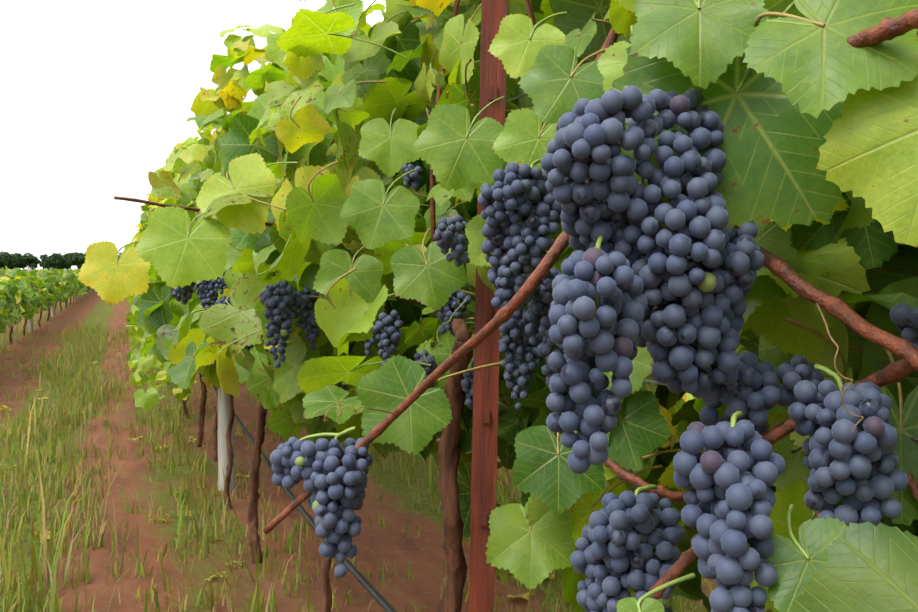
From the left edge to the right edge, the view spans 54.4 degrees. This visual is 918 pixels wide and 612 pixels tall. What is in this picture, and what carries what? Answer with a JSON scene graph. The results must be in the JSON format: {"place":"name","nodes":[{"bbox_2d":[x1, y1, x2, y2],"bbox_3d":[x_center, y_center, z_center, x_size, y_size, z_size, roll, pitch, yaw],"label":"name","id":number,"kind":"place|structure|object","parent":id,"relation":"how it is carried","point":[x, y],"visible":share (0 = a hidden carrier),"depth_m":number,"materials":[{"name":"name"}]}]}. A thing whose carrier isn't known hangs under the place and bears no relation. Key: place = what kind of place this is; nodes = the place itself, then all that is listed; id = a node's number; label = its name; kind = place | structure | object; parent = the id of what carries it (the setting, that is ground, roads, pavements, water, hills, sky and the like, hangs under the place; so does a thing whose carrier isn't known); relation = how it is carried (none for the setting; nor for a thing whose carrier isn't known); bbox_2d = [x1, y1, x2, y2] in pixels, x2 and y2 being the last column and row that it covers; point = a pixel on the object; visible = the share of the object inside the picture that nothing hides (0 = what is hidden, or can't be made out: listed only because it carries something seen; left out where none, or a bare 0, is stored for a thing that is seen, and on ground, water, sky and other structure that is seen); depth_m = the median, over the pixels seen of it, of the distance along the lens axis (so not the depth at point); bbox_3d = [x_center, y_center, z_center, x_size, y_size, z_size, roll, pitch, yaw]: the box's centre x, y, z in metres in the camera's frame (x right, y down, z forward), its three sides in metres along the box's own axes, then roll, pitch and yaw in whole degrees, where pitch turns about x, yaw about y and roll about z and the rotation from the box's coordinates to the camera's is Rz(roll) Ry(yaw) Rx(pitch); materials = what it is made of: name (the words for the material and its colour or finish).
{"place":"outdoors","nodes":[
{"label":"outdoors","id":0,"kind":"place"},
{"bbox_2d":[0,244,130,295],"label":"vine leaves","id":1,"kind":"object","parent":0,"point":[83,288],"visible":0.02,"depth_m":30.61,"materials":[{"name":"green plant"}]},
{"bbox_2d":[0,0,420,269],"label":"sky","id":2,"kind":"structure","parent":0,"point":[96,96],"materials":[{"name":"white"}]},
{"bbox_2d":[213,385,396,611],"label":"drip hose","id":3,"kind":"object","parent":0,"point":[377,596],"visible":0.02,"depth_m":2.10,"materials":[{"name":"grey plastic"}]},
{"bbox_2d":[0,289,826,611],"bbox_3d":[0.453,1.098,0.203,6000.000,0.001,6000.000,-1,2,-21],"label":"ground","id":4,"kind":"structure","parent":0,"point":[402,545],"depth_m":3.94,"materials":[{"name":"soil"}]},
{"bbox_2d":[0,251,121,269],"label":"tree line","id":5,"kind":"object","parent":4,"relation":"on","point":[19,260],"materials":[{"name":"green plant"}]},
{"bbox_2d":[8,128,234,490],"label":"wooden posts","id":6,"kind":"object","parent":4,"relation":"on","point":[223,415],"visible":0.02,"depth_m":4.46,"materials":[{"name":"grey wood"}]},
{"bbox_2d":[367,0,917,440],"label":"trellis wires","id":7,"kind":"object","parent":6,"relation":"attached to","point":[911,438],"visible":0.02,"depth_m":0.98,"materials":[{"name":"metal"}]},
{"bbox_2d":[9,296,472,611],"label":"vine trunks","id":8,"kind":"object","parent":4,"relation":"on","point":[453,523],"visible":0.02,"depth_m":1.42,"materials":[{"name":"brown plant"}]},
{"bbox_2d":[114,0,917,605],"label":"vine canes","id":9,"kind":"object","parent":8,"relation":"attached to","point":[840,308],"visible":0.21,"depth_m":0.66,"materials":[{"name":"brown plant"}]},
{"bbox_2d":[78,0,917,611],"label":"vine leaves","id":10,"kind":"object","parent":9,"relation":"attached to","point":[818,184],"visible":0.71,"depth_m":0.95,"materials":[{"name":"green plant"}]},
{"bbox_2d":[117,0,905,611],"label":"leaf stems","id":11,"kind":"object","parent":9,"relation":"attached to","point":[795,450],"visible":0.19,"depth_m":0.97,"materials":[{"name":"green plant"}]},
{"bbox_2d":[171,85,917,611],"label":"grape clusters","id":12,"kind":"object","parent":9,"relation":"on","point":[693,279],"visible":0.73,"depth_m":0.61,"materials":[{"name":"blue food"}]},
{"bbox_2d":[299,86,863,529],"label":"grape stems","id":13,"kind":"object","parent":12,"relation":"on","point":[735,414],"visible":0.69,"depth_m":0.64,"materials":[{"name":"plant"}]},
{"bbox_2d":[0,310,815,611],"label":"grass tufts","id":14,"kind":"object","parent":4,"relation":"on","point":[87,384],"visible":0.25,"depth_m":4.29,"materials":[{"name":"green plant"}]},
{"bbox_2d":[0,0,917,611],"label":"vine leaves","id":15,"kind":"object","parent":4,"relation":"on","point":[156,314],"visible":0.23,"depth_m":1.78,"materials":[{"name":"green plant"}]},
{"bbox_2d":[469,0,507,611],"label":"wooden post","id":16,"kind":"object","parent":4,"relation":"on","point":[494,13],"visible":0.65,"depth_m":1.26,"materials":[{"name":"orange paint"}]}
]}

